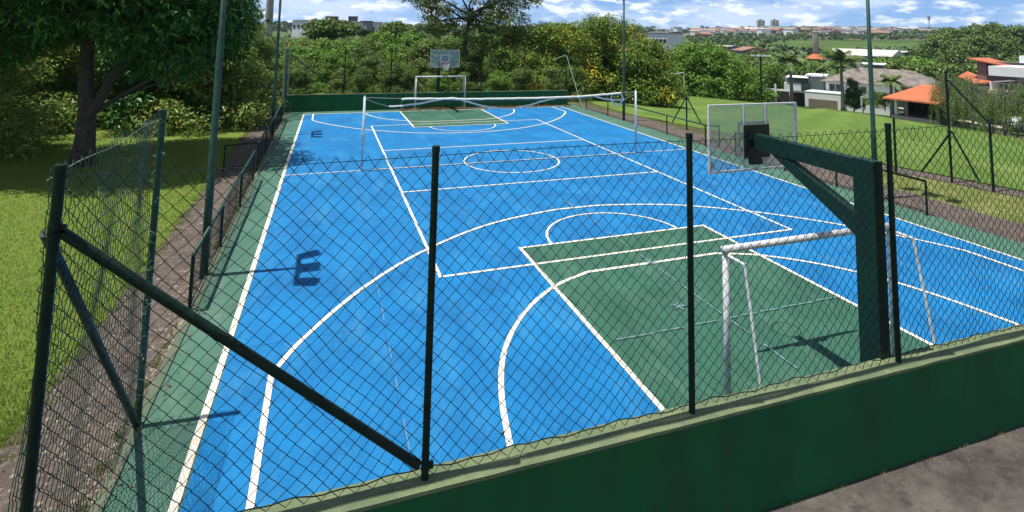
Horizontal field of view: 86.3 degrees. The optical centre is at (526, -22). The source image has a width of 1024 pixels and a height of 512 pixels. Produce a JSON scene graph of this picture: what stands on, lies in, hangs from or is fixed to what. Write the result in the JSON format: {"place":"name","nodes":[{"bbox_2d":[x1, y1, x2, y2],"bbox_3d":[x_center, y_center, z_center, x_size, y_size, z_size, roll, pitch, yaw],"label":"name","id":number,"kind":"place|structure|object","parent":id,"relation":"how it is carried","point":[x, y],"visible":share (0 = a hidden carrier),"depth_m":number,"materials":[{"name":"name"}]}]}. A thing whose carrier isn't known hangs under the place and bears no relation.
{"place":"outdoors","nodes":[
{"label":"outdoors","id":0,"kind":"place"},
{"bbox_2d":[0,139,244,447],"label":"lawn grass","id":1,"kind":"structure","parent":0,"point":[2,441],"depth_m":11.41,"materials":[{"name":"plant"}]},
{"bbox_2d":[0,111,283,511],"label":"dirt path","id":2,"kind":"structure","parent":0,"point":[8,467],"depth_m":7.83,"materials":[{"name":"soil"}]},
{"bbox_2d":[0,120,269,511],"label":"pebbles","id":3,"kind":"object","parent":2,"relation":"on","point":[151,369],"visible":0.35,"depth_m":7.34,"materials":[{"name":"gravel"}]},
{"bbox_2d":[0,113,284,511],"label":"kerb weeds","id":4,"kind":"object","parent":2,"relation":"on","point":[159,357],"visible":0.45,"depth_m":8.72,"materials":[{"name":"green plant"}]},
{"bbox_2d":[222,102,282,172],"bbox_3d":[-11.587,6.683,23.647,1.115,1.262,10.857,3,-6,-20],"label":"handrail fence","id":5,"kind":"object","parent":2,"relation":"on","point":[279,113],"visible":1,"depth_m":20.74,"materials":[{"name":"metal"}]},
{"bbox_2d":[0,30,1023,449],"bbox_3d":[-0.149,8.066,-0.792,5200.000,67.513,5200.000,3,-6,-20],"label":"ground","id":6,"kind":"structure","parent":0,"point":[104,138],"depth_m":15.54,"materials":[{"name":"plant"}]},
{"bbox_2d":[0,20,104,161],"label":"bush","id":7,"kind":"object","parent":6,"relation":"on","point":[8,81],"visible":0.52,"depth_m":21.52,"materials":[{"name":"green plant"}]},
{"bbox_2d":[1,30,145,138],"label":"bush","id":8,"kind":"object","parent":6,"relation":"on","point":[69,53],"visible":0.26,"depth_m":27.09,"materials":[{"name":"green plant"}]},
{"bbox_2d":[3,37,164,123],"bbox_3d":[-24.732,4.772,30.206,7.598,6.430,7.942,-2,-6,26],"label":"tree","id":9,"kind":"object","parent":6,"relation":"on","point":[98,75],"visible":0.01,"depth_m":28.55,"materials":[{"name":"green plant"}]},
{"bbox_2d":[1,92,180,135],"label":"boundary fence","id":10,"kind":"object","parent":6,"relation":"on","point":[75,99],"visible":0.15,"depth_m":25.17,"materials":[{"name":"green paint"}]},
{"bbox_2d":[0,0,272,167],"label":"broadleaf tree","id":11,"kind":"object","parent":6,"relation":"on","point":[165,37],"visible":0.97,"depth_m":18.86,"materials":[{"name":"green plant"}]},
{"bbox_2d":[21,41,258,136],"bbox_3d":[-19.798,3.248,28.862,10.792,9.266,10.102,3,-6,-20],"label":"broadleaf tree","id":12,"kind":"object","parent":6,"relation":"on","point":[148,91],"visible":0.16,"depth_m":26.32,"materials":[{"name":"green plant"}]},
{"bbox_2d":[90,113,287,511],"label":"kerb","id":13,"kind":"structure","parent":6,"relation":"on","point":[146,409],"depth_m":7.79,"materials":[{"name":"concrete"}]},
{"bbox_2d":[8,109,166,511],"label":"chain link fence","id":14,"kind":"object","parent":13,"relation":"on","point":[71,287],"visible":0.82,"depth_m":5.44,"materials":[{"name":"metal"}]},
{"bbox_2d":[188,150,255,308],"bbox_3d":[-7.271,5.761,13.447,0.073,1.262,8.657,3,-6,-20],"label":"handrail fence","id":15,"kind":"object","parent":13,"relation":"on","point":[191,294],"visible":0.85,"depth_m":11.96,"materials":[{"name":"metal"}]},
{"bbox_2d":[281,47,288,115],"bbox_3d":[-13.456,5.736,30.439,0.199,3.806,3.102,3,-6,-20],"label":"chain link fence","id":16,"kind":"object","parent":13,"relation":"on","point":[284,88],"visible":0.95,"depth_m":30.03,"materials":[{"name":"metal"}]},
{"bbox_2d":[117,11,285,136],"bbox_3d":[-15.870,4.404,27.491,7.043,6.955,7.113,3,-6,-20],"label":"broadleaf tree","id":17,"kind":"object","parent":6,"relation":"on","point":[251,110],"visible":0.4,"depth_m":26.50,"materials":[{"name":"green plant"}]},
{"bbox_2d":[199,0,226,279],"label":"floodlight pole","id":18,"kind":"object","parent":6,"relation":"on","point":[209,195],"visible":0.8,"depth_m":10.96,"materials":[{"name":"metal"}]},
{"bbox_2d":[184,18,299,119],"bbox_3d":[-16.712,5.227,31.662,7.095,6.200,6.639,3,-6,-20],"label":"broadleaf tree","id":19,"kind":"object","parent":6,"relation":"on","point":[266,49],"visible":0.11,"depth_m":32.16,"materials":[{"name":"green plant"}]},
{"bbox_2d":[270,0,281,134],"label":"floodlight pole","id":20,"kind":"object","parent":6,"relation":"on","point":[276,69],"visible":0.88,"depth_m":25.15,"materials":[{"name":"green metal"}]},
{"bbox_2d":[277,58,320,89],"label":"thicket tree","id":21,"kind":"object","parent":6,"relation":"on","point":[297,64],"visible":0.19,"depth_m":45.49,"materials":[{"name":"green plant"}]},
{"bbox_2d":[288,68,316,94],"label":"thicket tree","id":22,"kind":"object","parent":6,"relation":"on","point":[302,81],"visible":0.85,"depth_m":41.71,"materials":[{"name":"green plant"}]},
{"bbox_2d":[299,37,354,83],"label":"thicket tree","id":23,"kind":"object","parent":6,"relation":"on","point":[322,46],"visible":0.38,"depth_m":52.02,"materials":[{"name":"green plant"}]},
{"bbox_2d":[298,18,363,40],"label":"umbrella tree","id":24,"kind":"object","parent":6,"relation":"on","point":[330,29],"visible":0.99,"depth_m":84.70,"materials":[{"name":"green plant"}]},
{"bbox_2d":[309,52,355,92],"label":"thicket tree","id":25,"kind":"object","parent":6,"relation":"on","point":[332,60],"visible":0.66,"depth_m":44.79,"materials":[{"name":"green plant"}]},
{"bbox_2d":[322,67,354,93],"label":"thicket tree","id":26,"kind":"object","parent":6,"relation":"on","point":[337,82],"visible":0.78,"depth_m":40.90,"materials":[{"name":"green plant"}]},
{"bbox_2d":[345,65,380,93],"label":"thicket tree","id":27,"kind":"object","parent":6,"relation":"on","point":[365,76],"visible":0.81,"depth_m":38.99,"materials":[{"name":"green plant"}]},
{"bbox_2d":[346,36,386,88],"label":"thicket tree","id":28,"kind":"object","parent":6,"relation":"on","point":[362,46],"visible":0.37,"depth_m":52.96,"materials":[{"name":"green plant"}]},
{"bbox_2d":[342,28,396,73],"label":"thicket tree","id":29,"kind":"object","parent":6,"relation":"on","point":[385,38],"visible":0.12,"depth_m":63.18,"materials":[{"name":"green plant"}]},
{"bbox_2d":[353,55,392,92],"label":"thicket tree","id":30,"kind":"object","parent":6,"relation":"on","point":[372,60],"visible":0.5,"depth_m":43.78,"materials":[{"name":"green plant"}]},
{"bbox_2d":[368,60,409,92],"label":"thicket tree","id":31,"kind":"object","parent":6,"relation":"on","point":[398,70],"visible":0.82,"depth_m":41.46,"materials":[{"name":"green plant"}]},
{"bbox_2d":[373,43,419,84],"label":"thicket tree","id":32,"kind":"object","parent":6,"relation":"on","point":[396,53],"visible":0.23,"depth_m":53.21,"materials":[{"name":"green plant"}]},
{"bbox_2d":[378,21,417,43],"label":"umbrella tree","id":33,"kind":"object","parent":6,"relation":"on","point":[396,28],"visible":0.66,"depth_m":81.17,"materials":[{"name":"green plant"}]},
{"bbox_2d":[395,68,425,92],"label":"thicket tree","id":34,"kind":"object","parent":6,"relation":"on","point":[410,73],"visible":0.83,"depth_m":41.54,"materials":[{"name":"green plant"}]},
{"bbox_2d":[395,30,445,83],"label":"thicket tree","id":35,"kind":"object","parent":6,"relation":"on","point":[408,39],"visible":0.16,"depth_m":60.91,"materials":[{"name":"green plant"}]},
{"bbox_2d":[398,38,450,89],"bbox_3d":[-9.649,8.077,50.847,6.290,5.182,6.681,0,-6,9],"label":"thicket tree","id":36,"kind":"object","parent":6,"relation":"on","point":[425,47],"visible":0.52,"depth_m":50.67,"materials":[{"name":"green plant"}]},
{"bbox_2d":[427,70,453,91],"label":"thicket tree","id":37,"kind":"object","parent":6,"relation":"on","point":[444,83],"visible":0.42,"depth_m":39.24,"materials":[{"name":"green plant"}]},
{"bbox_2d":[445,50,480,90],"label":"thicket tree","id":38,"kind":"object","parent":6,"relation":"on","point":[467,63],"visible":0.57,"depth_m":46.04,"materials":[{"name":"green plant"}]},
{"bbox_2d":[451,71,475,91],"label":"thicket tree","id":39,"kind":"object","parent":6,"relation":"on","point":[459,85],"visible":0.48,"depth_m":39.42,"materials":[{"name":"green plant"}]},
{"bbox_2d":[444,40,487,89],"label":"thicket tree","id":40,"kind":"object","parent":6,"relation":"on","point":[474,55],"visible":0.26,"depth_m":50.38,"materials":[{"name":"green plant"}]},
{"bbox_2d":[401,0,544,90],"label":"open crowned tree","id":41,"kind":"object","parent":6,"relation":"on","point":[491,14],"visible":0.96,"depth_m":47.21,"materials":[{"name":"green plant"}]},
{"bbox_2d":[472,45,513,85],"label":"thicket tree","id":42,"kind":"object","parent":6,"relation":"on","point":[499,53],"visible":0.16,"depth_m":50.77,"materials":[{"name":"green plant"}]},
{"bbox_2d":[476,56,511,90],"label":"thicket tree","id":43,"kind":"object","parent":6,"relation":"on","point":[493,62],"visible":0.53,"depth_m":45.57,"materials":[{"name":"green plant"}]},
{"bbox_2d":[485,69,512,90],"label":"thicket tree","id":44,"kind":"object","parent":6,"relation":"on","point":[495,79],"visible":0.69,"depth_m":41.17,"materials":[{"name":"green plant"}]},
{"bbox_2d":[503,67,537,90],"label":"thicket tree","id":45,"kind":"object","parent":6,"relation":"on","point":[520,77],"visible":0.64,"depth_m":40.61,"materials":[{"name":"green plant"}]},
{"bbox_2d":[506,48,543,89],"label":"thicket tree","id":46,"kind":"object","parent":6,"relation":"on","point":[519,55],"visible":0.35,"depth_m":45.14,"materials":[{"name":"green plant"}]},
{"bbox_2d":[485,19,617,98],"bbox_3d":[2.208,6.963,47.316,11.179,6.982,11.636,3,-6,-20],"label":"flowering tree","id":47,"kind":"object","parent":6,"relation":"on","point":[550,37],"visible":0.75,"depth_m":45.26,"materials":[{"name":"green plant"}]},
{"bbox_2d":[539,66,573,100],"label":"thicket tree","id":48,"kind":"object","parent":6,"relation":"on","point":[554,72],"visible":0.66,"depth_m":39.92,"materials":[{"name":"green plant"}]},
{"bbox_2d":[103,104,1023,511],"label":"court slab","id":49,"kind":"structure","parent":6,"relation":"on","point":[143,488],"depth_m":9.15,"materials":[{"name":"green paint"}]},
{"bbox_2d":[284,90,567,112],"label":"wall","id":50,"kind":"structure","parent":49,"relation":"on","point":[322,102],"depth_m":33.94,"materials":[{"name":"green paint"}]},
{"bbox_2d":[287,46,582,108],"bbox_3d":[-5.404,6.331,34.913,18.050,3.819,2.397,2,-6,-12],"label":"chain link fence","id":51,"kind":"object","parent":50,"relation":"on","point":[392,49],"visible":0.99,"depth_m":34.00,"materials":[{"name":"metal"}]},
{"bbox_2d":[430,50,459,91],"bbox_3d":[-4.986,6.345,33.839,1.694,3.890,2.615,1,-6,1],"label":"basketball hoop","id":52,"kind":"object","parent":49,"relation":"on","point":[444,60],"visible":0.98,"depth_m":33.35,"materials":[{"name":"glass"}]},
{"bbox_2d":[180,107,1023,511],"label":"court surface","id":53,"kind":"object","parent":49,"relation":"on","point":[330,141],"visible":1,"depth_m":10.79,"materials":[{"name":"blue paint"}]},
{"bbox_2d":[360,96,365,170],"bbox_3d":[-5.710,5.387,19.060,0.140,2.560,0.112,3,-6,-20],"label":"net post","id":54,"kind":"object","parent":53,"relation":"on","point":[363,130],"visible":1,"depth_m":19.04,"materials":[{"name":"metal"}]},
{"bbox_2d":[366,91,634,114],"bbox_3d":[-0.575,5.294,20.964,10.878,1.706,0.123,3,-6,-20],"label":"volleyball net","id":55,"kind":"object","parent":54,"relation":"attached to","point":[515,98],"visible":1,"depth_m":20.88,"materials":[{"name":"fabric"}]},
{"bbox_2d":[168,106,1023,511],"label":"court lines","id":56,"kind":"object","parent":53,"relation":"on","point":[184,474],"visible":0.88,"depth_m":10.32,"materials":[{"name":"paint"}]},
{"bbox_2d":[252,109,1022,469],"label":"slab joints","id":57,"kind":"object","parent":53,"relation":"on","point":[496,307],"visible":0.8,"depth_m":11.66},
{"bbox_2d":[402,109,929,408],"bbox_3d":[-0.353,6.878,20.214,5.000,0.001,28.720,3,-6,-20],"label":"key area","id":58,"kind":"object","parent":53,"relation":"on","point":[442,118],"visible":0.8,"depth_m":9.76,"materials":[{"name":"green paint"}]},
{"bbox_2d":[369,111,838,451],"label":"chalk marks","id":59,"kind":"object","parent":58,"relation":"on","point":[678,305],"visible":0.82,"depth_m":9.73},
{"bbox_2d":[707,102,890,362],"bbox_3d":[3.665,3.911,8.051,1.694,3.890,2.615,1,-6,1],"label":"basketball hoop","id":60,"kind":"object","parent":49,"relation":"on","point":[757,129],"visible":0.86,"depth_m":7.05,"materials":[{"name":"green metal"}]},
{"bbox_2d":[720,223,935,394],"bbox_3d":[4.223,4.698,7.450,3.203,2.126,0.766,3,-6,-20],"label":"goal","id":61,"kind":"object","parent":49,"relation":"on","point":[745,246],"visible":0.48,"depth_m":7.40,"materials":[{"name":"white metal"}]},
{"bbox_2d":[562,64,592,101],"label":"thicket tree","id":62,"kind":"object","parent":6,"relation":"on","point":[578,74],"visible":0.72,"depth_m":40.20,"materials":[{"name":"green plant"}]},
{"bbox_2d":[541,12,665,103],"bbox_3d":[6.832,7.252,50.370,13.474,8.243,13.651,3,-6,-20],"label":"flowering tree","id":63,"kind":"object","parent":6,"relation":"on","point":[601,36],"visible":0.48,"depth_m":47.92,"materials":[{"name":"green plant"}]},
{"bbox_2d":[617,0,624,120],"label":"floodlight pole","id":64,"kind":"object","parent":6,"relation":"on","point":[623,102],"visible":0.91,"depth_m":31.31,"materials":[{"name":"green metal"}]},
{"bbox_2d":[244,324,1023,511],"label":"wall","id":65,"kind":"structure","parent":6,"relation":"on","point":[771,447],"depth_m":5.71,"materials":[{"name":"green paint"}]},
{"bbox_2d":[13,121,1023,511],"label":"chain link fence","id":66,"kind":"object","parent":65,"relation":"on","point":[57,231],"visible":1,"depth_m":4.92,"materials":[{"name":"black metal"}]},
{"bbox_2d":[259,21,1019,94],"bbox_3d":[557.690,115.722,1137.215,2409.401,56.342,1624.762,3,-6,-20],"label":"woodland","id":67,"kind":"object","parent":6,"relation":"on","point":[720,39],"visible":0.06,"depth_m":592.38,"materials":[{"name":"green plant"}]},
{"bbox_2d":[596,36,691,107],"bbox_3d":[9.918,8.102,47.300,8.025,6.190,8.523,3,-6,-20],"label":"flowering tree","id":68,"kind":"object","parent":6,"relation":"on","point":[641,55],"visible":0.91,"depth_m":45.52,"materials":[{"name":"green plant"}]},
{"bbox_2d":[647,31,682,56],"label":"white block","id":69,"kind":"structure","parent":6,"relation":"on","point":[671,38],"depth_m":148.47,"materials":[{"name":"paint"}]},
{"bbox_2d":[659,40,759,101],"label":"broadleaf tree","id":70,"kind":"object","parent":6,"relation":"on","point":[697,66],"visible":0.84,"depth_m":87.92,"materials":[{"name":"green plant"}]},
{"bbox_2d":[720,65,780,102],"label":"broadleaf tree","id":71,"kind":"object","parent":6,"relation":"on","point":[765,92],"visible":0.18,"depth_m":95.74,"materials":[{"name":"green plant"}]},
{"bbox_2d":[754,62,784,89],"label":"broadleaf tree","id":72,"kind":"object","parent":6,"relation":"on","point":[772,70],"visible":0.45,"depth_m":124.20,"materials":[{"name":"green plant"}]},
{"bbox_2d":[753,57,801,88],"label":"valley tree","id":73,"kind":"object","parent":6,"relation":"on","point":[785,71],"visible":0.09,"depth_m":153.01,"materials":[{"name":"green plant"}]},
{"bbox_2d":[762,84,804,106],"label":"boundary wall","id":74,"kind":"structure","parent":6,"relation":"on","point":[799,97],"depth_m":95.00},
{"bbox_2d":[568,100,1023,222],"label":"dry verge","id":75,"kind":"structure","parent":6,"relation":"on","point":[961,194],"depth_m":17.30,"materials":[{"name":"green plant"}]},
{"bbox_2d":[784,73,827,90],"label":"flat roof house","id":76,"kind":"structure","parent":6,"relation":"on","point":[810,81],"depth_m":107.84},
{"bbox_2d":[800,62,845,76],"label":"valley tree","id":77,"kind":"object","parent":6,"relation":"on","point":[813,67],"visible":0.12,"depth_m":149.04,"materials":[{"name":"green plant"}]},
{"bbox_2d":[672,71,994,191],"bbox_3d":[11.455,5.614,23.607,0.652,3.960,13.595,5,-7,-34],"label":"ball stop fence","id":78,"kind":"object","parent":6,"relation":"on","point":[948,136],"visible":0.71,"depth_m":19.07,"materials":[{"name":"metal"}]},
{"bbox_2d":[816,48,867,110],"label":"palm tree","id":79,"kind":"object","parent":6,"relation":"on","point":[841,57],"visible":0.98,"depth_m":88.32,"materials":[{"name":"green plant"}]},
{"bbox_2d":[827,48,904,61],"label":"long shed","id":80,"kind":"structure","parent":6,"relation":"on","point":[876,53],"depth_m":191.71,"materials":[{"name":"metal"}]},
{"bbox_2d":[866,0,876,159],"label":"floodlight pole","id":81,"kind":"object","parent":6,"relation":"on","point":[871,93],"visible":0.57,"depth_m":17.16,"materials":[{"name":"green metal"}]},
{"bbox_2d":[805,67,938,115],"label":"white house","id":82,"kind":"structure","parent":6,"relation":"on","point":[829,97],"depth_m":94.46,"materials":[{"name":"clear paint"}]},
{"bbox_2d":[874,73,909,117],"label":"palm tree","id":83,"kind":"object","parent":6,"relation":"on","point":[890,80],"visible":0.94,"depth_m":79.91,"materials":[{"name":"green plant"}]},
{"bbox_2d":[882,84,968,126],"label":"garden pavilion","id":84,"kind":"structure","parent":6,"relation":"on","point":[911,98],"depth_m":74.68,"materials":[{"name":"clay tile"},{"name":"plaster"},{"name":"wood"}]},
{"bbox_2d":[905,62,962,79],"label":"valley tree","id":85,"kind":"object","parent":6,"relation":"on","point":[917,68],"visible":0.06,"depth_m":141.41,"materials":[{"name":"green plant"}]},
{"bbox_2d":[907,32,961,62],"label":"grove tree","id":86,"kind":"object","parent":6,"relation":"on","point":[928,48],"visible":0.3,"depth_m":210.78,"materials":[{"name":"green plant"}]},
{"bbox_2d":[927,72,969,127],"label":"weeping tree","id":87,"kind":"object","parent":6,"relation":"on","point":[941,84],"visible":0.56,"depth_m":70.25,"materials":[{"name":"green plant"}]},
{"bbox_2d":[924,62,976,87],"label":"valley tree","id":88,"kind":"object","parent":6,"relation":"on","point":[959,69],"visible":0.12,"depth_m":135.41,"materials":[{"name":"green plant"}]},
{"bbox_2d":[926,40,979,64],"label":"grove tree","id":89,"kind":"object","parent":6,"relation":"on","point":[953,53],"visible":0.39,"depth_m":198.34,"materials":[{"name":"green plant"}]},
{"bbox_2d":[940,25,983,39],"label":"grove tree","id":90,"kind":"object","parent":6,"relation":"on","point":[962,32],"visible":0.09,"depth_m":224.80,"materials":[{"name":"green plant"}]},
{"bbox_2d":[949,75,1000,130],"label":"weeping tree","id":91,"kind":"object","parent":6,"relation":"on","point":[969,91],"visible":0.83,"depth_m":65.95,"materials":[{"name":"green plant"}]},
{"bbox_2d":[958,34,1012,60],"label":"grove tree","id":92,"kind":"object","parent":6,"relation":"on","point":[984,45],"visible":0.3,"depth_m":201.79,"materials":[{"name":"green plant"}]},
{"bbox_2d":[965,21,1008,38],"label":"grove tree","id":93,"kind":"object","parent":6,"relation":"on","point":[986,29],"visible":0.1,"depth_m":229.75,"materials":[{"name":"green plant"}]},
{"bbox_2d":[973,80,1023,133],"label":"weeping tree","id":94,"kind":"object","parent":6,"relation":"on","point":[1001,102],"visible":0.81,"depth_m":62.02,"materials":[{"name":"green plant"}]},
{"bbox_2d":[987,56,1023,113],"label":"two storey house","id":95,"kind":"structure","parent":6,"relation":"on","point":[1012,70],"depth_m":73.33,"materials":[{"name":"white paint"}]},
{"bbox_2d":[987,37,1023,61],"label":"grove tree","id":96,"kind":"object","parent":6,"relation":"on","point":[1015,50],"visible":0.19,"depth_m":201.58,"materials":[{"name":"green plant"}]},
{"bbox_2d":[991,24,1023,52],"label":"grove tree","id":97,"kind":"object","parent":6,"relation":"on","point":[1014,32],"visible":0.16,"depth_m":223.25,"materials":[{"name":"green plant"}]},
{"bbox_2d":[1000,81,1023,132],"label":"weeping tree","id":98,"kind":"object","parent":6,"relation":"on","point":[1019,90],"visible":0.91,"depth_m":60.59,"materials":[{"name":"green plant"}]},
{"bbox_2d":[247,0,1023,28],"label":"sky","id":99,"kind":"structure","parent":0,"point":[663,14],"materials":[{"name":"blue"}]},
{"bbox_2d":[568,96,1023,190],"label":"sports field","id":100,"kind":"structure","parent":0,"point":[780,119],"depth_m":36.36,"materials":[{"name":"green plant"}]},
{"bbox_2d":[771,49,810,105],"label":"palm tree","id":101,"kind":"object","parent":100,"relation":"on","point":[794,60],"visible":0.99,"depth_m":92.11,"materials":[{"name":"green plant"}]},
{"bbox_2d":[844,77,863,111],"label":"columnar shrub","id":102,"kind":"object","parent":100,"relation":"on","point":[852,99],"visible":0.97,"depth_m":87.70,"materials":[{"name":"green plant"}]},
{"bbox_2d":[568,102,1023,243],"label":"paved path","id":103,"kind":"structure","parent":0,"point":[679,132],"depth_m":17.04,"materials":[{"name":"concrete"}]},
{"bbox_2d":[586,94,719,146],"bbox_3d":[6.241,7.628,29.920,0.812,1.262,11.957,3,-6,-20],"label":"handrail fence","id":104,"kind":"object","parent":103,"relation":"on","point":[666,115],"visible":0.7,"depth_m":26.95,"materials":[{"name":"metal"}]},
{"bbox_2d":[734,132,928,215],"bbox_3d":[10.165,6.625,18.973,0.662,1.262,7.712,3,-6,-20],"label":"handrail fence","id":105,"kind":"object","parent":103,"relation":"on","point":[884,170],"visible":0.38,"depth_m":15.96,"materials":[{"name":"metal"}]},
{"bbox_2d":[585,108,1023,197],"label":"path","id":106,"kind":"structure","parent":0,"point":[961,182],"depth_m":19.71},
{"bbox_2d":[766,425,1023,511],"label":"terrace","id":107,"kind":"structure","parent":0,"point":[985,474],"depth_m":6.04,"materials":[{"name":"concrete"}]},
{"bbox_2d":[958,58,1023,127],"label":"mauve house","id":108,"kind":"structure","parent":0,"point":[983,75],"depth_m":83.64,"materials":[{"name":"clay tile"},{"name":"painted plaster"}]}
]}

